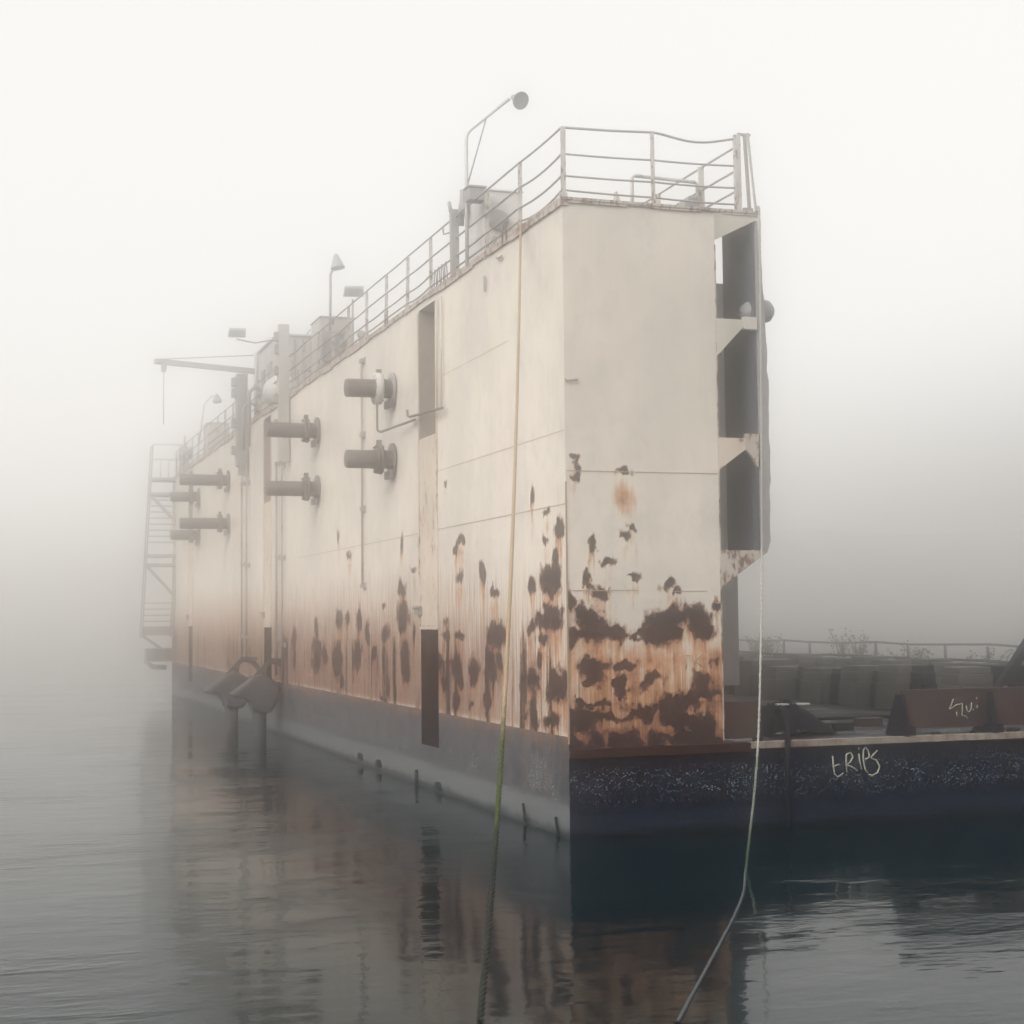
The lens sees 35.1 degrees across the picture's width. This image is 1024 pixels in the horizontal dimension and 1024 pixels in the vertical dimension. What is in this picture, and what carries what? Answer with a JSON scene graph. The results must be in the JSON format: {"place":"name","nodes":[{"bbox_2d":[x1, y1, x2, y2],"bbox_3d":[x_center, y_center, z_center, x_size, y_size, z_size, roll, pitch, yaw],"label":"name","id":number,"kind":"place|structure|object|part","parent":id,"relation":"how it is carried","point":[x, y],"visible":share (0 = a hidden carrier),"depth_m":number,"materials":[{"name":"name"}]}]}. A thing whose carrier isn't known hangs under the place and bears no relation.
{"place":"outdoors","nodes":[
{"label":"outdoors","id":0,"kind":"place"},
{"bbox_2d":[337,328,364,355],"bbox_3d":[-4.539,-4.697,45.940,0.790,1.078,0.700,1,-4,-18],"label":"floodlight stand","id":1,"kind":"object","parent":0,"point":[360,333],"visible":0.32,"depth_m":45.96,"materials":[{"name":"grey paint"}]},
{"bbox_2d":[0,638,1023,1023],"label":"water","id":2,"kind":"structure","parent":0,"point":[166,856],"depth_m":21.46,"materials":[{"name":"grey liquid"}]},
{"bbox_2d":[203,657,261,730],"bbox_3d":[-9.428,6.643,54.777,1.954,3.480,0.760,1,-4,-18],"label":"mooring dolphin","id":3,"kind":"object","parent":2,"relation":"in","point":[231,679],"visible":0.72,"depth_m":54.51,"materials":[{"name":"metal"}]},
{"bbox_2d":[230,658,281,735],"bbox_3d":[-8.073,6.452,52.073,1.954,3.480,0.760,1,-4,-18],"label":"mooring dolphin","id":4,"kind":"object","parent":2,"relation":"in","point":[258,691],"visible":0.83,"depth_m":51.81,"materials":[{"name":"metal"}]},
{"bbox_2d":[172,196,1023,838],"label":"floating dock","id":5,"kind":"object","parent":2,"relation":"on","point":[638,520],"visible":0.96,"depth_m":29.26,"materials":[{"name":"beige paint"}]},
{"bbox_2d":[139,444,183,669],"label":"stair tower","id":6,"kind":"structure","parent":5,"relation":"attached to","point":[158,653],"depth_m":80.02,"materials":[{"name":"metal"}]},
{"bbox_2d":[178,436,191,472],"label":"end machinery","id":7,"kind":"object","parent":5,"relation":"on","point":[189,454],"visible":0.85,"depth_m":79.23,"materials":[{"name":"paint"}]},
{"bbox_2d":[170,486,199,507],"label":"outlet pipe","id":8,"kind":"object","parent":5,"relation":"attached to","point":[190,496],"visible":1,"depth_m":71.58,"materials":[{"name":"metal"}]},
{"bbox_2d":[170,529,199,545],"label":"outlet pipe","id":9,"kind":"object","parent":5,"relation":"attached to","point":[190,535],"visible":0.87,"depth_m":71.46,"materials":[{"name":"metal"}]},
{"bbox_2d":[179,468,229,492],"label":"outlet pipe","id":10,"kind":"object","parent":5,"relation":"attached to","point":[219,480],"visible":1,"depth_m":63.20,"materials":[{"name":"metal"}]},
{"bbox_2d":[179,512,229,535],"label":"outlet pipe","id":11,"kind":"object","parent":5,"relation":"attached to","point":[219,523],"visible":1,"depth_m":63.08,"materials":[{"name":"metal"}]},
{"bbox_2d":[154,352,258,423],"bbox_3d":[-11.293,-4.565,59.891,3.836,2.850,0.200,1,-4,-18],"label":"jib crane","id":12,"kind":"object","parent":5,"relation":"on","point":[164,362],"visible":0.9,"depth_m":60.00,"materials":[{"name":"paint"}]},
{"bbox_2d":[196,394,221,459],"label":"lamp post","id":13,"kind":"object","parent":5,"relation":"on","point":[217,399],"visible":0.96,"depth_m":74.07,"materials":[{"name":"grey metal"}]},
{"bbox_2d":[203,422,229,453],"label":"equipment cabinet","id":14,"kind":"object","parent":5,"relation":"on","point":[214,433],"visible":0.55,"depth_m":72.62,"materials":[{"name":"metal"}]},
{"bbox_2d":[231,374,247,474],"bbox_3d":[-9.974,-3.196,59.180,0.560,3.700,0.400,1,-4,-18],"label":"guide post","id":15,"kind":"object","parent":5,"relation":"attached to","point":[239,391],"visible":0.98,"depth_m":59.03,"materials":[{"name":"grey metal"}]},
{"bbox_2d":[240,475,245,656],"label":"wall pipe","id":16,"kind":"object","parent":5,"relation":"attached to","point":[242,564],"depth_m":59.65,"materials":[{"name":"beige metal"}]},
{"bbox_2d":[245,463,249,656],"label":"wall pipe","id":17,"kind":"object","parent":5,"relation":"attached to","point":[246,566],"depth_m":58.58,"materials":[{"name":"beige metal"}]},
{"bbox_2d":[242,386,262,449],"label":"gooseneck pipe","id":18,"kind":"object","parent":5,"relation":"on","point":[248,404],"visible":0.89,"depth_m":57.03,"materials":[{"name":"grey metal"}]},
{"bbox_2d":[274,461,280,675],"bbox_3d":[-7.658,1.828,52.846,0.167,7.000,0.320,1,-4,-18],"label":"wall pipe","id":19,"kind":"object","parent":5,"relation":"attached to","point":[276,557],"depth_m":52.79,"materials":[{"name":"beige metal"}]},
{"bbox_2d":[262,376,296,406],"bbox_3d":[-7.873,-4.087,55.083,1.160,1.142,1.800,1,-4,-18],"label":"canvas bundle","id":20,"kind":"object","parent":5,"relation":"on","point":[269,390],"visible":0.3,"depth_m":54.51,"materials":[{"name":"white fabric"}]},
{"bbox_2d":[273,324,288,462],"bbox_3d":[-7.335,-3.776,51.491,0.460,4.400,0.300,1,-4,-18],"label":"guide post","id":21,"kind":"object","parent":5,"relation":"attached to","point":[281,368],"visible":0.95,"depth_m":51.39,"materials":[{"name":"metal"}]},
{"bbox_2d":[280,463,285,680],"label":"wall pipe","id":22,"kind":"object","parent":5,"relation":"attached to","point":[282,557],"depth_m":51.94,"materials":[{"name":"beige metal"}]},
{"bbox_2d":[256,329,310,412],"bbox_3d":[-7.904,-4.796,58.607,2.010,2.996,4.160,1,-4,-18],"label":"deckhouse","id":23,"kind":"object","parent":5,"relation":"on","point":[267,360],"visible":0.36,"depth_m":56.81,"materials":[{"name":"paint"}]},
{"bbox_2d":[228,328,272,343],"bbox_3d":[-9.001,-6.102,56.021,1.891,0.450,0.528,2,-4,-32],"label":"floodlight","id":24,"kind":"object","parent":23,"relation":"attached to","point":[237,332],"visible":0.86,"depth_m":55.67,"materials":[{"name":"grey paint"}]},
{"bbox_2d":[261,370,264,387],"bbox_3d":[-9.098,-4.856,59.217,0.029,0.600,0.700,1,-4,-18],"label":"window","id":25,"kind":"structure","parent":23,"relation":"in","point":[263,372],"depth_m":59.28,"materials":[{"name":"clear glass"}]},
{"bbox_2d":[267,361,271,408],"bbox_3d":[-8.668,-4.371,57.901,0.034,1.950,0.800,1,-4,-18],"label":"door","id":26,"kind":"structure","parent":23,"relation":"in","point":[269,366],"depth_m":57.89,"materials":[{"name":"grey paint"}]},
{"bbox_2d":[265,415,319,447],"bbox_3d":[-6.373,-2.375,47.014,1.510,0.922,0.805,1,-4,-18],"label":"outlet pipe","id":27,"kind":"object","parent":5,"relation":"attached to","point":[305,430],"visible":1,"depth_m":46.86,"materials":[{"name":"metal"}]},
{"bbox_2d":[265,473,319,504],"bbox_3d":[-6.356,-0.679,46.903,1.510,0.922,0.805,1,-4,-18],"label":"outlet pipe","id":28,"kind":"object","parent":5,"relation":"attached to","point":[305,488],"visible":1,"depth_m":46.74,"materials":[{"name":"metal"}]},
{"bbox_2d":[297,370,310,385],"bbox_3d":[-6.656,-4.174,54.121,1.400,1.145,0.800,1,-4,-18],"label":"rail machinery","id":29,"kind":"object","parent":5,"relation":"on","point":[298,374],"visible":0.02,"depth_m":53.96,"materials":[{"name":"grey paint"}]},
{"bbox_2d":[310,316,354,376],"bbox_3d":[-5.376,-4.866,48.537,1.070,1.770,1.530,1,-4,-18],"label":"equipment cabinet","id":30,"kind":"object","parent":5,"relation":"on","point":[319,323],"visible":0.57,"depth_m":47.91,"materials":[{"name":"metal"}]},
{"bbox_2d":[329,253,344,363],"bbox_3d":[-5.153,-5.836,47.929,0.418,3.703,0.420,-4,-5,38],"label":"lamp post","id":31,"kind":"object","parent":5,"relation":"on","point":[337,264],"visible":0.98,"depth_m":47.92,"materials":[{"name":"grey metal"}]},
{"bbox_2d":[343,286,363,346],"bbox_3d":[-4.657,-5.334,47.361,0.672,2.617,0.452,1,-4,-18],"label":"floodlight","id":32,"kind":"object","parent":5,"relation":"on","point":[353,291],"visible":0.82,"depth_m":47.35,"materials":[{"name":"grey paint"}]},
{"bbox_2d":[357,753,362,759],"bbox_3d":[-3.896,6.263,41.542,0.067,0.160,0.440,1,-4,-18],"label":"hull eye","id":33,"kind":"object","parent":5,"relation":"attached to","point":[360,756],"visible":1,"depth_m":41.47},
{"bbox_2d":[359,357,366,589],"bbox_3d":[-3.841,-1.003,41.553,0.117,5.980,0.320,1,-4,-18],"label":"wall pipe","id":34,"kind":"object","parent":5,"relation":"attached to","point":[362,435],"depth_m":41.49,"materials":[{"name":"grey metal"}]},
{"bbox_2d":[344,440,396,479],"bbox_3d":[-3.385,-1.256,38.532,1.170,0.922,0.805,1,-4,-18],"label":"outlet pipe","id":35,"kind":"object","parent":5,"relation":"attached to","point":[378,459],"visible":1,"depth_m":38.36,"materials":[{"name":"metal"}]},
{"bbox_2d":[175,126,567,475],"bbox_3d":[-7.902,-4.138,54.126,0.135,1.377,55.660,1,-4,-18],"label":"guard railing","id":36,"kind":"object","parent":5,"relation":"on","point":[562,157],"visible":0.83,"depth_m":37.73,"materials":[{"name":"metal"}]},
{"bbox_2d":[434,261,447,286],"bbox_3d":[-1.536,-5.101,34.787,0.033,0.411,1.062,1,-4,-18],"label":"looped cable","id":37,"kind":"object","parent":36,"relation":"hanging from","point":[441,274],"visible":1,"depth_m":34.72,"materials":[{"name":"paint"}]},
{"bbox_2d":[375,759,381,766],"bbox_3d":[-3.264,6.152,39.648,0.067,0.160,0.440,1,-4,-18],"label":"hull eye","id":38,"kind":"object","parent":5,"relation":"attached to","point":[378,763],"visible":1,"depth_m":39.56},
{"bbox_2d":[344,369,415,432],"bbox_3d":[-3.092,-2.708,37.700,1.170,1.540,2.755,1,-4,-18],"label":"outlet pipe","id":39,"kind":"object","parent":5,"relation":"attached to","point":[377,388],"visible":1,"depth_m":38.45,"materials":[{"name":"metal"}]},
{"bbox_2d":[384,311,388,326],"bbox_3d":[-3.042,-4.697,39.332,0.085,0.372,0.290,1,-4,-18],"label":"edge clamp","id":40,"kind":"object","parent":5,"relation":"attached to","point":[385,314],"visible":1,"depth_m":39.39,"materials":[{"name":"metal"}]},
{"bbox_2d":[414,770,417,783],"bbox_3d":[-2.145,5.981,36.288,0.067,0.400,0.090,1,-4,-18],"label":"hull eye","id":41,"kind":"object","parent":5,"relation":"attached to","point":[416,777],"visible":0.64,"depth_m":36.25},
{"bbox_2d":[406,296,443,417],"bbox_3d":[-1.916,-3.314,35.707,0.129,2.490,2.960,1,-4,-18],"label":"pipe","id":42,"kind":"object","parent":5,"relation":"attached to","point":[424,412],"visible":1,"depth_m":34.91,"materials":[{"name":"beige metal"}]},
{"bbox_2d":[434,782,442,790],"bbox_3d":[-1.572,5.853,34.570,0.067,0.160,0.440,1,-4,-18],"label":"hull eye","id":43,"kind":"object","parent":5,"relation":"attached to","point":[438,786],"visible":1,"depth_m":34.49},
{"bbox_2d":[442,189,464,276],"bbox_3d":[-1.257,-5.822,34.031,0.299,1.825,0.858,3,-5,-44],"label":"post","id":44,"kind":"object","parent":5,"relation":"on","point":[455,222],"visible":0.81,"depth_m":33.85,"materials":[{"name":"grey metal"}]},
{"bbox_2d":[483,255,502,290],"bbox_3d":[-0.364,-4.635,31.278,0.070,0.537,1.121,1,-4,-18],"label":"porthole lug","id":45,"kind":"object","parent":5,"relation":"attached to","point":[484,279],"visible":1,"depth_m":31.76,"materials":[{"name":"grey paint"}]},
{"bbox_2d":[469,188,523,261],"bbox_3d":[-0.362,-5.789,33.656,0.910,1.570,1.390,1,-4,-18],"label":"equipment cabinet","id":46,"kind":"object","parent":5,"relation":"on","point":[503,210],"visible":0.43,"depth_m":33.18,"materials":[{"name":"white metal"}]},
{"bbox_3d":[-0.195,-5.799,33.138,0.780,1.340,0.013,1,-4,-18],"label":"door","id":47,"kind":"part","parent":46,"relation":"part of","materials":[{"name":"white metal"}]},
{"bbox_2d":[464,91,528,265],"bbox_3d":[-0.289,-6.815,32.994,1.307,3.609,0.443,1,-4,-18],"label":"lamp post","id":48,"kind":"object","parent":5,"relation":"on","point":[520,99],"visible":0.99,"depth_m":33.03,"materials":[{"name":"white metal"}]},
{"bbox_2d":[463,184,486,203],"bbox_3d":[-0.751,-6.421,32.741,0.400,0.300,0.360,1,-4,-18],"label":"junction box","id":49,"kind":"object","parent":48,"relation":"attached to","point":[472,192],"visible":1,"depth_m":32.61,"materials":[{"name":"grey paint"}]},
{"bbox_2d":[476,221,521,1023],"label":"mooring rope","id":50,"kind":"object","parent":5,"relation":"attached to","point":[484,971],"visible":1,"depth_m":15.35,"materials":[{"name":"fabric"}]},
{"bbox_2d":[501,222,506,242],"bbox_3d":[-0.138,-5.296,30.623,0.085,0.372,0.290,1,-4,-18],"label":"edge clamp","id":51,"kind":"object","parent":5,"relation":"attached to","point":[505,223],"visible":1,"depth_m":30.56,"materials":[{"name":"metal"}]},
{"bbox_2d":[522,803,526,821],"bbox_3d":[0.225,5.411,29.126,0.054,0.336,0.181,1,-4,-18],"label":"hull eye","id":52,"kind":"object","parent":5,"relation":"attached to","point":[524,813],"visible":1,"depth_m":29.12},
{"bbox_2d":[554,817,559,835],"bbox_3d":[0.768,5.339,27.495,0.054,0.316,0.181,1,-4,-18],"label":"hull eye","id":53,"kind":"object","parent":5,"relation":"attached to","point":[557,833],"visible":1,"depth_m":27.50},
{"bbox_2d":[613,191,619,200],"bbox_3d":[1.920,-5.516,28.762,0.254,0.340,0.100,1,-4,-18],"label":"deck cleat","id":54,"kind":"object","parent":5,"relation":"on","point":[616,197],"visible":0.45,"depth_m":28.70,"materials":[{"name":"paint"}]},
{"bbox_2d":[562,126,752,210],"bbox_3d":[2.571,-6.078,28.384,3.620,1.420,0.060,1,-4,-18],"label":"guard railing","id":55,"kind":"object","parent":5,"relation":"on","point":[737,187],"visible":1,"depth_m":28.53,"materials":[{"name":"metal"}]},
{"bbox_2d":[630,174,699,206],"bbox_3d":[2.809,-5.714,29.654,1.540,0.915,0.083,2,-4,-31],"label":"hatch rail","id":56,"kind":"object","parent":5,"relation":"on","point":[694,182],"visible":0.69,"depth_m":29.61,"materials":[{"name":"metal"}]},
{"bbox_2d":[678,196,697,206],"bbox_3d":[3.122,-5.508,29.374,0.396,0.380,0.400,1,-4,-18],"label":"deck cleat","id":57,"kind":"object","parent":5,"relation":"on","point":[693,198],"visible":0.31,"depth_m":29.22,"materials":[{"name":"metal"}]},
{"bbox_2d":[644,148,733,206],"bbox_3d":[2.457,-5.617,33.398,0.120,1.218,9.625,1,-4,-18],"label":"guard railing","id":58,"kind":"object","parent":5,"relation":"on","point":[700,170],"visible":0.36,"depth_m":30.15,"materials":[{"name":"metal"}]},
{"bbox_2d":[725,657,743,693],"bbox_3d":[6.378,4.651,46.114,0.518,1.050,0.420,0,-4,-13],"label":"keel block","id":59,"kind":"object","parent":5,"relation":"on","point":[729,689],"depth_m":45.93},
{"bbox_2d":[724,701,762,740],"bbox_3d":[3.990,3.681,28.372,0.720,0.725,0.350,1,-4,-18],"label":"bulwark plate","id":60,"kind":"object","parent":5,"relation":"on","point":[740,719],"visible":0.79,"depth_m":28.31,"materials":[{"name":"metal"}]},
{"bbox_2d":[739,653,756,657],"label":"keel block","id":61,"kind":"object","parent":5,"relation":"on","point":[746,655],"depth_m":52.44,"materials":[{"name":"concrete"}]},
{"bbox_2d":[744,133,762,869],"bbox_3d":[3.812,-0.761,26.251,0.224,12.304,4.713,-1,-4,14],"label":"mooring rope","id":62,"kind":"object","parent":5,"relation":"attached to","point":[756,208],"visible":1,"depth_m":28.39,"materials":[{"name":"grey fabric"}]},
{"bbox_2d":[734,660,775,696],"bbox_3d":[6.827,4.611,45.036,0.996,0.980,0.950,1,-4,-18],"label":"keel block","id":63,"kind":"object","parent":5,"relation":"on","point":[748,686],"depth_m":44.63,"materials":[{"name":"concrete"}]},
{"bbox_2d":[739,300,774,322],"bbox_3d":[4.405,-3.678,29.148,0.639,0.581,0.440,1,-4,-18],"label":"drum fender","id":64,"kind":"object","parent":5,"relation":"attached to","point":[744,309],"visible":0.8,"depth_m":29.00,"materials":[{"name":"rubber"}]},
{"bbox_2d":[744,658,778,659],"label":"keel block","id":65,"kind":"object","parent":5,"relation":"on","point":[758,658],"depth_m":51.17,"materials":[{"name":"concrete"}]},
{"bbox_2d":[743,633,783,655],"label":"weed clump","id":66,"kind":"object","parent":5,"relation":"on","point":[768,648],"visible":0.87,"depth_m":66.29,"materials":[{"name":"plant"}]},
{"bbox_2d":[762,664,783,669],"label":"keel block","id":67,"kind":"object","parent":5,"relation":"on","point":[772,665],"depth_m":44.11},
{"bbox_2d":[761,659,787,665],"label":"keel block","id":68,"kind":"object","parent":5,"relation":"on","point":[784,662],"depth_m":49.64,"materials":[{"name":"concrete"}]},
{"bbox_2d":[758,665,797,699],"bbox_3d":[7.263,4.548,43.213,1.095,0.860,1.050,0,-4,-14],"label":"keel block","id":69,"kind":"object","parent":5,"relation":"on","point":[778,682],"depth_m":42.71,"materials":[{"name":"concrete"}]},
{"bbox_2d":[773,705,791,827],"bbox_3d":[4.867,4.819,28.998,0.209,2.667,1.588,-1,-4,4],"label":"overflow pipe","id":70,"kind":"object","parent":5,"relation":"attached to","point":[787,755],"visible":0.93,"depth_m":28.25,"materials":[{"name":"black metal"}]},
{"bbox_2d":[761,699,838,736],"bbox_3d":[5.196,3.815,30.270,1.450,0.670,1.200,1,-4,-18],"label":"tarp heap","id":71,"kind":"object","parent":5,"relation":"on","point":[800,718],"visible":0.86,"depth_m":29.80,"materials":[{"name":"black fabric"}]},
{"bbox_2d":[787,654,821,665],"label":"keel block","id":72,"kind":"object","parent":5,"relation":"on","point":[794,659],"depth_m":48.54,"materials":[{"name":"concrete"}]},
{"bbox_2d":[796,666,819,699],"bbox_3d":[7.793,4.479,42.401,0.597,0.880,0.500,0,-4,-13],"label":"keel block","id":73,"kind":"object","parent":5,"relation":"on","point":[799,675],"depth_m":42.39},
{"bbox_2d":[799,656,837,665],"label":"keel block","id":74,"kind":"object","parent":5,"relation":"on","point":[811,661],"depth_m":47.38,"materials":[{"name":"concrete"}]},
{"bbox_2d":[799,667,840,702],"bbox_3d":[8.100,4.430,41.535,1.095,0.860,1.050,1,-4,-20],"label":"keel block","id":75,"kind":"object","parent":5,"relation":"on","point":[815,685],"depth_m":41.16,"materials":[{"name":"concrete"}]},
{"bbox_2d":[829,668,842,703],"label":"keel block","id":76,"kind":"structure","parent":5,"relation":"on","point":[834,684],"depth_m":40.28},
{"bbox_2d":[820,657,851,667],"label":"keel block","id":77,"kind":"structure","parent":5,"relation":"on","point":[834,662],"depth_m":46.05,"materials":[{"name":"concrete"}]},
{"bbox_2d":[831,722,853,730],"bbox_3d":[6.366,4.131,31.160,0.436,0.138,0.251,1,-4,-18],"label":"deck scrap","id":78,"kind":"object","parent":5,"relation":"on","point":[845,726],"visible":0.89,"depth_m":31.05,"materials":[{"name":"grey metal"}]},
{"bbox_2d":[827,628,870,657],"bbox_3d":[12.415,4.864,60.106,1.108,1.297,3.351,1,-4,-18],"label":"weed clump","id":79,"kind":"object","parent":5,"relation":"on","point":[853,647],"visible":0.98,"depth_m":59.81,"materials":[{"name":"plant"}]},
{"bbox_2d":[816,715,889,719],"bbox_3d":[7.158,4.379,34.471,3.186,0.058,0.252,1,-4,-18],"label":"deck scrap","id":80,"kind":"object","parent":5,"relation":"on","point":[843,717],"visible":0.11,"depth_m":34.38,"materials":[{"name":"grey metal"}]},
{"bbox_2d":[838,665,879,706],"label":"keel block","id":81,"kind":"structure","parent":5,"relation":"on","point":[855,682],"depth_m":39.05,"materials":[{"name":"concrete"}]},
{"bbox_2d":[829,735,891,737],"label":"puddle","id":82,"kind":"object","parent":5,"relation":"on","point":[861,736],"visible":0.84,"depth_m":29.50,"materials":[{"name":"grey liquid"}]},
{"bbox_2d":[802,729,926,733],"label":"puddle","id":83,"kind":"object","parent":5,"relation":"on","point":[866,731],"visible":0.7,"depth_m":30.53,"materials":[{"name":"grey liquid"}]},
{"bbox_2d":[854,717,882,725],"bbox_3d":[7.126,4.192,32.359,0.595,0.158,0.293,1,-4,-18],"label":"deck scrap","id":84,"kind":"object","parent":5,"relation":"on","point":[870,721],"visible":0.96,"depth_m":32.23,"materials":[{"name":"metal"}]},
{"bbox_2d":[850,656,888,664],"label":"keel block","id":85,"kind":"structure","parent":5,"relation":"on","point":[861,660],"depth_m":44.61,"materials":[{"name":"concrete"}]},
{"bbox_2d":[870,671,877,707],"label":"keel block","id":86,"kind":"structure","parent":5,"relation":"on","point":[873,688],"depth_m":38.44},
{"bbox_2d":[739,639,1018,658],"bbox_3d":[12.652,5.514,61.648,0.282,1.251,42.736,1,-4,-18],"label":"railing","id":87,"kind":"object","parent":5,"relation":"on","point":[945,645],"visible":0.3,"depth_m":57.29,"materials":[{"name":"metal"}]},
{"bbox_2d":[871,659,911,664],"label":"keel block","id":88,"kind":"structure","parent":5,"relation":"on","point":[886,661],"depth_m":43.63,"materials":[{"name":"concrete"}]},
{"bbox_2d":[875,664,918,710],"bbox_3d":[9.104,4.082,37.746,0.996,1.040,0.850,1,-4,-20],"label":"keel block","id":89,"kind":"object","parent":5,"relation":"on","point":[893,679],"depth_m":37.45,"materials":[{"name":"concrete"}]},
{"bbox_2d":[873,640,933,657],"bbox_3d":[13.683,4.851,56.190,1.114,0.792,3.143,1,-4,-18],"label":"weed clump","id":90,"kind":"object","parent":5,"relation":"on","point":[917,654],"visible":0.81,"depth_m":55.66,"materials":[{"name":"plant"}]},
{"bbox_2d":[910,665,936,689],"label":"keel block","id":91,"kind":"object","parent":5,"relation":"on","point":[923,676],"depth_m":36.76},
{"bbox_2d":[912,658,952,664],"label":"keel block","id":92,"kind":"object","parent":5,"relation":"on","point":[927,661],"depth_m":42.12,"materials":[{"name":"concrete"}]},
{"bbox_2d":[885,687,1023,736],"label":"bulwark plate","id":93,"kind":"object","parent":5,"relation":"on","point":[990,710],"visible":0.99,"depth_m":29.71,"materials":[{"name":"paint"}]},
{"bbox_2d":[932,662,976,688],"bbox_3d":[11.242,4.306,41.047,0.996,0.980,0.950,1,-4,-24],"label":"keel block","id":94,"kind":"object","parent":5,"relation":"on","point":[938,668],"depth_m":40.95,"materials":[{"name":"concrete"}]},
{"bbox_2d":[940,666,993,688],"bbox_3d":[10.049,3.940,35.728,0.996,1.040,0.850,0,-4,-15],"label":"keel block","id":95,"kind":"object","parent":5,"relation":"on","point":[963,676],"depth_m":35.41,"materials":[{"name":"concrete"}]},
{"bbox_2d":[916,727,1023,732],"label":"puddle","id":96,"kind":"object","parent":5,"relation":"on","point":[953,730],"visible":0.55,"depth_m":30.80,"materials":[{"name":"grey liquid"}]},
{"bbox_2d":[964,663,997,665],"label":"keel block","id":97,"kind":"object","parent":5,"relation":"on","point":[972,664],"depth_m":39.95,"materials":[{"name":"concrete"}]},
{"bbox_2d":[966,645,1016,662],"bbox_3d":[15.332,4.582,51.637,0.907,0.704,2.017,2,-5,-37],"label":"weed clump","id":98,"kind":"object","parent":5,"relation":"on","point":[989,655],"visible":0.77,"depth_m":51.69,"materials":[{"name":"plant"}]},
{"bbox_2d":[963,639,1023,687],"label":"leaning beam","id":99,"kind":"structure","parent":5,"relation":"on","point":[1010,670],"depth_m":34.72,"materials":[{"name":"grey metal"}]},
{"bbox_2d":[980,664,1023,686],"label":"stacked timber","id":100,"kind":"object","parent":5,"relation":"on","point":[1017,680],"visible":0.27,"depth_m":35.46,"materials":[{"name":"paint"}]},
{"bbox_2d":[1006,727,1019,731],"bbox_3d":[9.385,4.076,30.324,0.237,0.078,0.166,1,-4,-18],"label":"deck scrap","id":101,"kind":"object","parent":5,"relation":"on","point":[1010,729],"visible":0.88,"depth_m":30.26,"materials":[{"name":"grey metal"}]},
{"bbox_2d":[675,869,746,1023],"bbox_3d":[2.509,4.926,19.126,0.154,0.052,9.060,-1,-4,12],"label":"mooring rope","id":102,"kind":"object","parent":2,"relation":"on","point":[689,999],"visible":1,"depth_m":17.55,"materials":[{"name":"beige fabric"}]},
{"bbox_2d":[0,0,1023,640],"label":"sky","id":103,"kind":"structure","parent":0,"point":[175,175],"materials":[{"name":"white"}]},
{"bbox_2d":[738,529,1023,651],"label":"hill","id":104,"kind":"structure","parent":0,"point":[963,587],"depth_m":170.60,"materials":[{"name":"grey"}]},
{"bbox_2d":[739,651,1023,662],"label":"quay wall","id":105,"kind":"structure","parent":0,"point":[781,655],"depth_m":57.84,"materials":[{"name":"wood"}]}
]}

